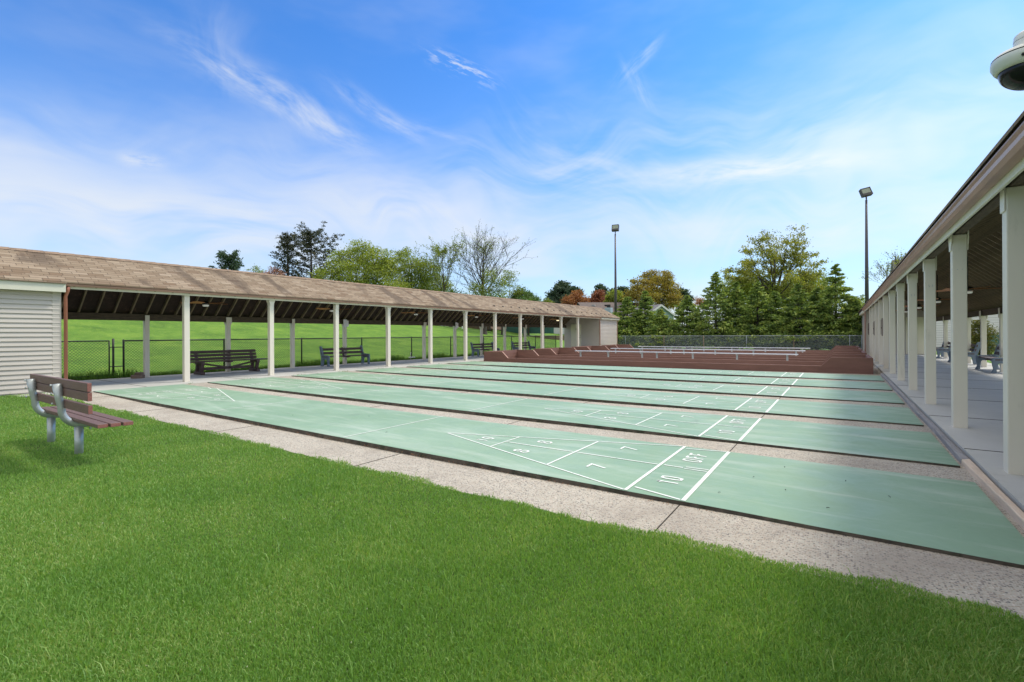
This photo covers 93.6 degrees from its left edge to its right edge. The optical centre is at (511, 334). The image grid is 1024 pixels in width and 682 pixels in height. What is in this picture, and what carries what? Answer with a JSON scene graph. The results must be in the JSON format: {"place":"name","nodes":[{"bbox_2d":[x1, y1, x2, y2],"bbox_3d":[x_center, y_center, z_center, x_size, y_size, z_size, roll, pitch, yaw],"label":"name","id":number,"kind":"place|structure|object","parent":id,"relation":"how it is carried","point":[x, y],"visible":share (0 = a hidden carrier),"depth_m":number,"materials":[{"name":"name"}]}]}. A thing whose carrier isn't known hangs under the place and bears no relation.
{"place":"outdoors","nodes":[
{"label":"outdoors","id":0,"kind":"place"},
{"bbox_2d":[3,355,483,397],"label":"walkway","id":1,"kind":"structure","parent":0,"point":[150,381],"depth_m":15.90,"materials":[{"name":"concrete"}]},
{"bbox_2d":[131,372,144,378],"bbox_3d":[-11.452,1.258,14.729,0.350,0.175,0.341,0,0,34],"label":"round block stack","id":2,"kind":"object","parent":1,"relation":"on","point":[137,375],"visible":0.99,"depth_m":14.65,"materials":[{"name":"concrete"}]},
{"bbox_2d":[190,349,267,374],"bbox_3d":[-9.888,0.946,16.772,0.580,0.783,2.600,0,0,34],"label":"wooden bench","id":3,"kind":"object","parent":1,"relation":"on","point":[200,368],"visible":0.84,"depth_m":16.70,"materials":[{"name":"brown wood"}]},
{"bbox_2d":[0,246,619,395],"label":"pavilion","id":4,"kind":"structure","parent":1,"relation":"on","point":[43,294],"depth_m":15.20,"materials":[{"name":"beige wood"}]},
{"bbox_2d":[181,297,223,306],"bbox_3d":[-9.676,-1.338,15.265,1.285,0.922,1.237,0,0,34],"label":"ceiling fan","id":5,"kind":"object","parent":4,"relation":"hanging from","point":[205,303],"visible":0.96,"depth_m":15.17,"materials":[{"name":"black paint"}]},
{"bbox_2d":[316,307,332,311],"bbox_3d":[-7.139,-1.351,18.985,1.281,0.922,1.255,0,0,34],"label":"ceiling fan","id":6,"kind":"object","parent":4,"relation":"hanging from","point":[331,309],"visible":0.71,"depth_m":18.92,"materials":[{"name":"black paint"}]},
{"bbox_2d":[343,319,348,327],"bbox_3d":[-7.222,-0.467,20.933,0.055,0.350,0.280,0,0,34],"label":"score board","id":7,"kind":"object","parent":4,"relation":"attached to","point":[345,323],"visible":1,"depth_m":20.88,"materials":[{"name":"white"}]},
{"bbox_2d":[401,311,426,314],"bbox_3d":[-4.512,-1.365,22.735,1.255,0.922,1.281,0,0,34],"label":"ceiling fan","id":8,"kind":"object","parent":4,"relation":"hanging from","point":[415,313],"visible":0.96,"depth_m":22.62,"materials":[{"name":"black paint"}]},
{"bbox_2d":[571,324,580,347],"bbox_3d":[5.021,0.235,37.654,0.870,2.030,0.050,0,0,34],"label":"door","id":9,"kind":"structure","parent":4,"relation":"in","point":[573,326],"depth_m":37.71,"materials":[{"name":"paint"}]},
{"bbox_2d":[319,345,369,366],"bbox_3d":[-7.139,0.908,20.646,0.655,0.830,2.106,0,0,34],"label":"park bench","id":10,"kind":"object","parent":1,"relation":"on","point":[363,355],"visible":1,"depth_m":20.69,"materials":[{"name":"blue metal"}]},
{"bbox_2d":[470,342,499,356],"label":"park bench","id":11,"kind":"object","parent":1,"relation":"on","point":[476,350],"visible":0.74,"depth_m":28.32,"materials":[{"name":"blue plastic"}]},
{"bbox_2d":[511,341,535,349],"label":"park bench","id":12,"kind":"object","parent":1,"relation":"on","point":[530,347],"visible":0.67,"depth_m":32.21,"materials":[{"name":"blue plastic"}]},
{"bbox_2d":[0,392,1023,681],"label":"lawn","id":13,"kind":"structure","parent":0,"point":[372,558],"depth_m":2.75,"materials":[{"name":"green plant"}]},
{"bbox_2d":[24,374,132,454],"bbox_3d":[-5.045,0.945,5.537,2.243,0.904,0.510,0,0,34],"label":"park bench","id":14,"kind":"object","parent":13,"relation":"on","point":[78,416],"visible":0.98,"depth_m":5.32,"materials":[{"name":"wood"}]},
{"bbox_2d":[0,0,1023,331],"label":"sky","id":15,"kind":"structure","parent":0,"point":[181,132],"materials":[{"name":"blue"}]},
{"bbox_2d":[61,319,998,376],"bbox_3d":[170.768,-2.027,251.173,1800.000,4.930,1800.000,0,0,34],"label":"ground","id":16,"kind":"structure","parent":0,"point":[118,331],"depth_m":25.86,"materials":[{"name":"green plant"}]},
{"bbox_2d":[208,249,243,270],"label":"pine tree","id":17,"kind":"object","parent":16,"relation":"on","point":[230,261],"visible":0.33,"depth_m":69.43,"materials":[{"name":"green plant"}]},
{"bbox_2d":[243,263,265,272],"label":"sapling","id":18,"kind":"object","parent":16,"relation":"on","point":[257,268],"visible":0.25,"depth_m":68.34,"materials":[{"name":"green plant"}]},
{"bbox_2d":[260,266,285,274],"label":"redbud tree","id":19,"kind":"object","parent":16,"relation":"on","point":[273,269],"visible":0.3,"depth_m":61.70,"materials":[{"name":"pink plant"}]},
{"bbox_2d":[269,231,303,275],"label":"spruce tree","id":20,"kind":"object","parent":16,"relation":"on","point":[286,240],"visible":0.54,"depth_m":63.67,"materials":[{"name":"green plant"}]},
{"bbox_2d":[62,347,548,380],"bbox_3d":[-5.358,1.143,25.433,1.112,0.392,31.593,0,0,34],"label":"chain-link fence","id":21,"kind":"object","parent":16,"relation":"on","point":[107,375],"visible":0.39,"depth_m":17.26,"materials":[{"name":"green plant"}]},
{"bbox_2d":[283,221,347,279],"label":"spruce tree","id":22,"kind":"object","parent":16,"relation":"on","point":[308,236],"visible":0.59,"depth_m":65.32,"materials":[{"name":"green plant"}]},
{"bbox_2d":[122,335,555,376],"bbox_3d":[-4.382,0.746,26.617,0.053,1.255,27.846,0,0,34],"label":"chain link fence","id":23,"kind":"object","parent":16,"relation":"on","point":[223,347],"visible":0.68,"depth_m":20.21,"materials":[{"name":"black metal"}]},
{"bbox_2d":[61,339,122,377],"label":"gate","id":24,"kind":"structure","parent":23,"relation":"attached to","point":[113,366],"depth_m":14.56,"materials":[{"name":"black metal"}]},
{"bbox_2d":[308,238,416,287],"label":"maple tree","id":25,"kind":"object","parent":16,"relation":"on","point":[377,269],"visible":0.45,"depth_m":59.75,"materials":[{"name":"green plant"}]},
{"bbox_2d":[392,247,457,292],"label":"maple tree","id":26,"kind":"object","parent":16,"relation":"on","point":[421,282],"visible":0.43,"depth_m":63.66,"materials":[{"name":"green plant"}]},
{"bbox_2d":[406,232,470,291],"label":"birch tree","id":27,"kind":"object","parent":16,"relation":"on","point":[438,252],"visible":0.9,"depth_m":59.57,"materials":[{"name":"green plant"}]},
{"bbox_2d":[431,288,466,326],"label":"tree","id":28,"kind":"object","parent":16,"relation":"on","point":[452,292],"visible":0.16,"depth_m":57.55,"materials":[{"name":"green plant"}]},
{"bbox_2d":[452,326,500,329],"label":"mulch bed","id":29,"kind":"object","parent":16,"relation":"on","point":[477,327],"visible":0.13,"depth_m":61.33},
{"bbox_2d":[462,291,504,334],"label":"tree","id":30,"kind":"object","parent":16,"relation":"on","point":[484,330],"visible":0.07,"depth_m":51.76,"materials":[{"name":"green plant"}]},
{"bbox_2d":[438,220,537,295],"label":"ash tree","id":31,"kind":"object","parent":16,"relation":"on","point":[484,253],"visible":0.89,"depth_m":57.49,"materials":[{"name":"green plant"}]},
{"bbox_2d":[465,268,524,334],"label":"shrubby tree","id":32,"kind":"object","parent":16,"relation":"on","point":[503,282],"visible":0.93,"depth_m":55.44,"materials":[{"name":"green plant"}]},
{"bbox_2d":[509,286,541,335],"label":"holly tree","id":33,"kind":"object","parent":16,"relation":"on","point":[529,295],"visible":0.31,"depth_m":57.65,"materials":[{"name":"green plant"}]},
{"bbox_2d":[506,327,553,333],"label":"windscreen fence","id":34,"kind":"object","parent":16,"relation":"on","point":[533,330],"visible":0.14,"depth_m":62.18,"materials":[{"name":"green fabric"}]},
{"bbox_2d":[531,336,563,339],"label":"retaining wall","id":35,"kind":"structure","parent":16,"relation":"on","point":[557,337],"depth_m":57.75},
{"bbox_2d":[542,297,553,302],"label":"shrub","id":36,"kind":"object","parent":16,"relation":"on","point":[545,300],"visible":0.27,"depth_m":75.19,"materials":[{"name":"green plant"}]},
{"bbox_2d":[554,328,563,333],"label":"house","id":37,"kind":"structure","parent":16,"relation":"on","point":[556,330],"depth_m":73.24,"materials":[{"name":"white"}]},
{"bbox_2d":[543,280,583,303],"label":"pine tree","id":38,"kind":"object","parent":16,"relation":"on","point":[559,290],"visible":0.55,"depth_m":84.66,"materials":[{"name":"green plant"}]},
{"bbox_2d":[561,289,590,304],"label":"plum tree","id":39,"kind":"object","parent":16,"relation":"on","point":[575,298],"visible":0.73,"depth_m":77.29,"materials":[{"name":"orange plant"}]},
{"bbox_2d":[589,289,606,301],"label":"plum tree","id":40,"kind":"object","parent":16,"relation":"on","point":[598,296],"visible":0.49,"depth_m":79.79,"materials":[{"name":"red plant"}]},
{"bbox_2d":[591,283,608,295],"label":"pine tree","id":41,"kind":"object","parent":16,"relation":"on","point":[599,286],"visible":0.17,"depth_m":94.22,"materials":[{"name":"green plant"}]},
{"bbox_2d":[577,302,638,312],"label":"house","id":42,"kind":"structure","parent":16,"relation":"on","point":[608,306],"depth_m":70.56,"materials":[{"name":"grey"}]},
{"bbox_2d":[603,288,624,301],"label":"maple tree","id":43,"kind":"object","parent":16,"relation":"on","point":[609,297],"visible":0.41,"depth_m":74.89,"materials":[{"name":"green plant"}]},
{"bbox_2d":[611,224,618,311],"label":"flood light","id":44,"kind":"object","parent":16,"relation":"on","point":[615,228],"visible":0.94,"depth_m":50.32,"materials":[{"name":"grey metal"}]},
{"bbox_2d":[608,286,629,296],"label":"pine tree","id":45,"kind":"object","parent":16,"relation":"on","point":[621,289],"visible":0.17,"depth_m":90.94,"materials":[{"name":"green plant"}]},
{"bbox_2d":[612,296,648,347],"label":"conifer tree","id":46,"kind":"object","parent":16,"relation":"on","point":[629,309],"visible":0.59,"depth_m":43.28,"materials":[{"name":"green plant"}]},
{"bbox_2d":[619,291,656,347],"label":"conifer tree","id":47,"kind":"object","parent":16,"relation":"on","point":[648,313],"visible":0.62,"depth_m":42.96,"materials":[{"name":"green plant"}]},
{"bbox_2d":[621,304,676,325],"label":"house","id":48,"kind":"structure","parent":16,"relation":"on","point":[669,313],"depth_m":60.13,"materials":[{"name":"grey"}]},
{"bbox_2d":[620,269,684,310],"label":"oak tree","id":49,"kind":"object","parent":16,"relation":"on","point":[667,292],"visible":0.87,"depth_m":69.92,"materials":[{"name":"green plant"}]},
{"bbox_2d":[635,309,685,348],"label":"conifer tree","id":50,"kind":"object","parent":16,"relation":"on","point":[660,318],"visible":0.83,"depth_m":40.72,"materials":[{"name":"green plant"}]},
{"bbox_2d":[676,287,694,330],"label":"pine tree","id":51,"kind":"object","parent":16,"relation":"on","point":[684,292],"visible":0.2,"depth_m":87.36,"materials":[{"name":"green plant"}]},
{"bbox_2d":[655,295,720,348],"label":"conifer tree","id":52,"kind":"object","parent":16,"relation":"on","point":[682,312],"visible":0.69,"depth_m":40.40,"materials":[{"name":"green plant"}]},
{"bbox_2d":[693,296,709,307],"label":"sapling","id":53,"kind":"object","parent":16,"relation":"on","point":[698,301],"visible":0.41,"depth_m":83.77,"materials":[{"name":"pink plant"}]},
{"bbox_2d":[683,271,747,348],"bbox_3d":[16.848,-1.909,39.597,5.679,6.554,6.162,0,0,34],"label":"conifer tree","id":54,"kind":"object","parent":16,"relation":"on","point":[715,288],"visible":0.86,"depth_m":39.05,"materials":[{"name":"green plant"}]},
{"bbox_2d":[704,281,768,348],"bbox_3d":[18.202,-1.472,39.011,5.473,5.724,5.296,0,0,-5],"label":"conifer tree","id":55,"kind":"object","parent":16,"relation":"on","point":[736,299],"visible":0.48,"depth_m":38.77,"materials":[{"name":"green plant"}]},
{"bbox_2d":[618,335,861,349],"bbox_3d":[15.159,0.692,37.773,19.973,1.220,0.056,0,0,34],"label":"chain link fence","id":56,"kind":"object","parent":16,"relation":"on","point":[750,341],"visible":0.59,"depth_m":35.72,"materials":[{"name":"grey metal"}]},
{"bbox_2d":[720,281,787,349],"bbox_3d":[19.055,-1.388,37.682,5.589,5.553,5.243,0,0,34],"label":"conifer tree","id":57,"kind":"object","parent":16,"relation":"on","point":[756,306],"visible":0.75,"depth_m":37.18,"materials":[{"name":"green plant"}]},
{"bbox_2d":[716,271,792,312],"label":"maple tree","id":58,"kind":"object","parent":16,"relation":"on","point":[746,289],"visible":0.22,"depth_m":66.00,"materials":[{"name":"green plant"}]},
{"bbox_2d":[747,291,802,349],"bbox_3d":[20.477,-1.023,37.503,4.882,4.719,4.530,0,0,34],"label":"conifer tree","id":59,"kind":"object","parent":16,"relation":"on","point":[775,300],"visible":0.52,"depth_m":37.03,"materials":[{"name":"green plant"}]},
{"bbox_2d":[720,223,830,312],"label":"oak tree","id":60,"kind":"object","parent":16,"relation":"on","point":[773,271],"visible":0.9,"depth_m":63.43,"materials":[{"name":"green plant"}]},
{"bbox_2d":[761,283,839,349],"bbox_3d":[21.407,-1.275,36.400,5.230,5.249,5.954,0,0,-3],"label":"conifer tree","id":61,"kind":"object","parent":16,"relation":"on","point":[797,312],"visible":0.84,"depth_m":35.62,"materials":[{"name":"green plant"}]},
{"bbox_2d":[783,270,845,308],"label":"maple tree","id":62,"kind":"object","parent":16,"relation":"on","point":[821,280],"visible":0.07,"depth_m":68.78,"materials":[{"name":"green plant"}]},
{"bbox_2d":[793,287,842,349],"bbox_3d":[22.736,-1.093,35.877,4.394,4.939,4.284,0,0,34],"label":"conifer tree","id":63,"kind":"object","parent":16,"relation":"on","point":[814,296],"visible":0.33,"depth_m":35.63,"materials":[{"name":"green plant"}]},
{"bbox_2d":[785,263,865,349],"bbox_3d":[23.621,-1.933,35.271,7.029,6.481,6.225,0,0,-13],"label":"conifer tree","id":64,"kind":"object","parent":16,"relation":"on","point":[831,292],"visible":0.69,"depth_m":34.47,"materials":[{"name":"green plant"}]},
{"bbox_2d":[821,295,862,347],"bbox_3d":[24.253,-0.737,34.266,4.268,4.083,4.329,0,0,34],"label":"conifer tree","id":65,"kind":"object","parent":16,"relation":"on","point":[855,305],"visible":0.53,"depth_m":33.80,"materials":[{"name":"green plant"}]},
{"bbox_2d":[859,187,872,302],"bbox_3d":[28.470,-5.333,38.671,0.864,13.012,0.499,0,0,9],"label":"flood light","id":66,"kind":"object","parent":16,"relation":"on","point":[866,192],"visible":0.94,"depth_m":38.52,"materials":[{"name":"grey metal"}]},
{"bbox_2d":[859,249,905,286],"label":"sapling","id":67,"kind":"object","parent":16,"relation":"on","point":[896,261],"visible":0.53,"depth_m":34.94,"materials":[{"name":"green plant"}]},
{"bbox_2d":[971,319,998,354],"bbox_3d":[26.081,0.223,26.788,2.462,2.161,2.304,0,0,34],"label":"conifer shrub","id":68,"kind":"object","parent":16,"relation":"on","point":[975,324],"visible":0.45,"depth_m":26.47,"materials":[{"name":"green plant"}]},
{"bbox_2d":[976,334,998,348],"bbox_3d":[33.546,0.574,30.041,9.053,1.245,0.073,0,0,34],"label":"chain link fence","id":69,"kind":"object","parent":16,"relation":"on","point":[997,342],"visible":0.01,"depth_m":31.42,"materials":[{"name":"metal"}]},
{"bbox_2d":[53,361,1023,621],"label":"concrete apron","id":70,"kind":"object","parent":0,"point":[977,581],"visible":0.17,"depth_m":3.99,"materials":[{"name":"beige concrete"}]},
{"bbox_2d":[93,384,1023,568],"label":"shuffleboard court","id":71,"kind":"object","parent":70,"relation":"on","point":[963,519],"visible":0.98,"depth_m":4.40,"materials":[{"name":"green paint"}]},
{"bbox_2d":[208,377,959,467],"bbox_3d":[-1.532,1.304,9.632,15.270,0.059,1.858,0,0,34],"label":"shuffleboard court","id":72,"kind":"object","parent":70,"relation":"on","point":[905,446],"visible":0.97,"depth_m":6.96,"materials":[{"name":"green paint"}]},
{"bbox_2d":[180,409,993,566],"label":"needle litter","id":73,"kind":"object","parent":70,"relation":"on","point":[481,466],"visible":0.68,"depth_m":4.85,"materials":[{"name":"brown plant"}]},
{"bbox_2d":[293,372,923,426],"bbox_3d":[-0.154,1.297,11.644,15.270,0.059,1.858,0,0,34],"label":"shuffleboard court","id":74,"kind":"object","parent":70,"relation":"on","point":[866,413],"visible":0.94,"depth_m":9.36,"materials":[{"name":"green paint"}]},
{"bbox_2d":[575,350,648,357],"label":"aluminium bench","id":75,"kind":"object","parent":70,"relation":"on","point":[580,351],"visible":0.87,"depth_m":23.37,"materials":[{"name":"metal"}]},
{"bbox_2d":[357,368,904,404],"bbox_3d":[1.224,1.290,13.656,15.270,0.059,1.858,0,0,34],"label":"shuffleboard court","id":76,"kind":"object","parent":70,"relation":"on","point":[821,394],"visible":0.99,"depth_m":11.67,"materials":[{"name":"green paint"}]},
{"bbox_2d":[611,348,676,353],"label":"aluminium bench","id":77,"kind":"object","parent":70,"relation":"on","point":[640,349],"visible":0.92,"depth_m":27.34,"materials":[{"name":"metal"}]},
{"bbox_2d":[408,364,892,390],"bbox_3d":[2.601,1.283,15.668,15.270,0.059,1.859,0,0,34],"label":"shuffleboard court","id":78,"kind":"object","parent":70,"relation":"on","point":[742,380],"visible":0.98,"depth_m":13.87,"materials":[{"name":"green paint"}]},
{"bbox_2d":[638,346,692,350],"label":"aluminium bench","id":79,"kind":"object","parent":70,"relation":"on","point":[659,346],"visible":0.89,"depth_m":31.31,"materials":[{"name":"metal"}]},
{"bbox_2d":[448,361,883,381],"bbox_3d":[3.978,1.276,17.678,15.270,0.059,1.858,0,0,34],"label":"shuffleboard court","id":80,"kind":"object","parent":70,"relation":"on","point":[717,372],"visible":0.97,"depth_m":16.04,"materials":[{"name":"green paint"}]},
{"bbox_2d":[484,350,872,373],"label":"bowling lane","id":81,"kind":"structure","parent":70,"relation":"on","point":[850,363],"depth_m":18.51,"materials":[{"name":"brown wood"}]},
{"bbox_2d":[534,347,866,360],"bbox_3d":[8.266,1.016,24.006,15.100,0.543,2.850,0,0,34],"label":"bocce court","id":82,"kind":"object","parent":70,"relation":"on","point":[563,351],"visible":0.65,"depth_m":23.80,"materials":[{"name":"wood"}]},
{"bbox_2d":[572,346,862,355],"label":"bowling lane","id":83,"kind":"structure","parent":70,"relation":"on","point":[594,348],"depth_m":27.79,"materials":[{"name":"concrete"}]},
{"bbox_2d":[649,352,797,360],"bbox_3d":[8.892,1.042,20.760,5.960,0.485,0.250,0,0,34],"label":"aluminium bench","id":84,"kind":"object","parent":70,"relation":"on","point":[692,353],"visible":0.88,"depth_m":20.45,"materials":[{"name":"metal"}]},
{"bbox_2d":[601,344,858,352],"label":"bowling lane","id":85,"kind":"structure","parent":70,"relation":"on","point":[609,347],"depth_m":31.07,"materials":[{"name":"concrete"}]},
{"bbox_2d":[677,349,804,355],"bbox_3d":[11.491,1.028,24.555,5.960,0.485,0.250,0,0,34],"label":"aluminium bench","id":86,"kind":"object","parent":70,"relation":"on","point":[740,350],"visible":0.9,"depth_m":24.30,"materials":[{"name":"metal"}]},
{"bbox_2d":[698,347,810,352],"bbox_3d":[14.090,1.015,28.351,5.960,0.485,0.250,0,0,34],"label":"aluminium bench","id":87,"kind":"object","parent":70,"relation":"on","point":[748,347],"visible":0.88,"depth_m":28.50,"materials":[{"name":"metal"}]},
{"bbox_2d":[880,373,893,385],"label":"timber kerb","id":88,"kind":"structure","parent":70,"relation":"on","point":[883,376],"depth_m":12.78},
{"bbox_2d":[891,385,916,409],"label":"timber kerb","id":89,"kind":"structure","parent":70,"relation":"on","point":[910,404],"depth_m":9.28,"materials":[{"name":"grey wood"}]},
{"bbox_2d":[912,407,968,462],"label":"timber kerb","id":90,"kind":"structure","parent":70,"relation":"on","point":[958,454],"depth_m":5.69,"materials":[{"name":"grey wood"}]},
{"bbox_2d":[961,459,1023,529],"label":"timber kerb","id":91,"kind":"structure","parent":70,"relation":"on","point":[1006,503],"depth_m":3.75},
{"bbox_2d":[890,260,998,346],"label":"tree","id":92,"kind":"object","parent":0,"point":[993,320],"depth_m":40.16,"materials":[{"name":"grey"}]},
{"bbox_2d":[867,354,1023,511],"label":"walkway","id":93,"kind":"structure","parent":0,"point":[982,433],"depth_m":7.16,"materials":[{"name":"concrete"}]},
{"bbox_2d":[859,111,1023,474],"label":"pavilion","id":94,"kind":"structure","parent":93,"relation":"on","point":[978,220],"depth_m":6.13,"materials":[{"name":"beige wood"}]},
{"bbox_2d":[895,293,921,311],"bbox_3d":[19.067,-1.518,23.331,1.229,0.922,1.286,0,0,34],"label":"ceiling fan","id":95,"kind":"object","parent":94,"relation":"hanging from","point":[906,310],"visible":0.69,"depth_m":23.30,"materials":[{"name":"black paint"}]},
{"bbox_2d":[906,317,923,353],"bbox_3d":[22.053,0.075,26.270,0.870,2.030,0.050,0,0,34],"label":"door","id":96,"kind":"structure","parent":94,"relation":"in","point":[920,320],"depth_m":26.16,"materials":[{"name":"paint"}]},
{"bbox_2d":[904,286,939,308],"bbox_3d":[16.602,-1.505,19.576,1.239,0.922,1.285,0,0,34],"label":"ceiling fan","id":97,"kind":"object","parent":94,"relation":"hanging from","point":[919,306],"visible":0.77,"depth_m":19.55,"materials":[{"name":"black paint"}]},
{"bbox_2d":[917,275,950,302],"bbox_3d":[13.928,-1.491,15.810,1.249,0.922,1.283,0,0,34],"label":"ceiling fan","id":98,"kind":"object","parent":94,"relation":"hanging from","point":[938,299],"visible":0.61,"depth_m":15.79,"materials":[{"name":"black paint"}]},
{"bbox_2d":[936,256,1001,293],"bbox_3d":[11.403,-1.478,11.997,1.257,0.922,1.280,0,0,34],"label":"ceiling fan","id":99,"kind":"object","parent":94,"relation":"hanging from","point":[969,289],"visible":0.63,"depth_m":11.94,"materials":[{"name":"black paint"}]},
{"bbox_2d":[990,30,1023,90],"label":"security camera","id":100,"kind":"object","parent":94,"relation":"attached to","point":[1006,69],"visible":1,"depth_m":1.60,"materials":[{"name":"white plastic"}]},
{"bbox_2d":[998,62,1023,90],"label":"dome window","id":101,"kind":"structure","parent":100,"relation":"in","point":[1011,78],"depth_m":1.60,"materials":[{"name":"black"}]},
{"bbox_2d":[936,341,950,357],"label":"park bench","id":102,"kind":"object","parent":93,"relation":"on","point":[941,350],"visible":0.62,"depth_m":22.16,"materials":[{"name":"blue plastic"}]},
{"bbox_2d":[948,342,979,364],"bbox_3d":[17.647,0.708,18.800,0.655,0.830,2.106,0,0,34],"label":"park bench","id":103,"kind":"object","parent":93,"relation":"on","point":[974,353],"visible":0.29,"depth_m":17.87,"materials":[{"name":"blue plastic"}]},
{"bbox_2d":[975,344,1002,372],"bbox_3d":[14.878,0.722,14.757,0.655,0.830,2.106,0,0,34],"label":"park bench","id":104,"kind":"object","parent":93,"relation":"on","point":[995,359],"visible":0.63,"depth_m":15.31,"materials":[{"name":"blue plastic"}]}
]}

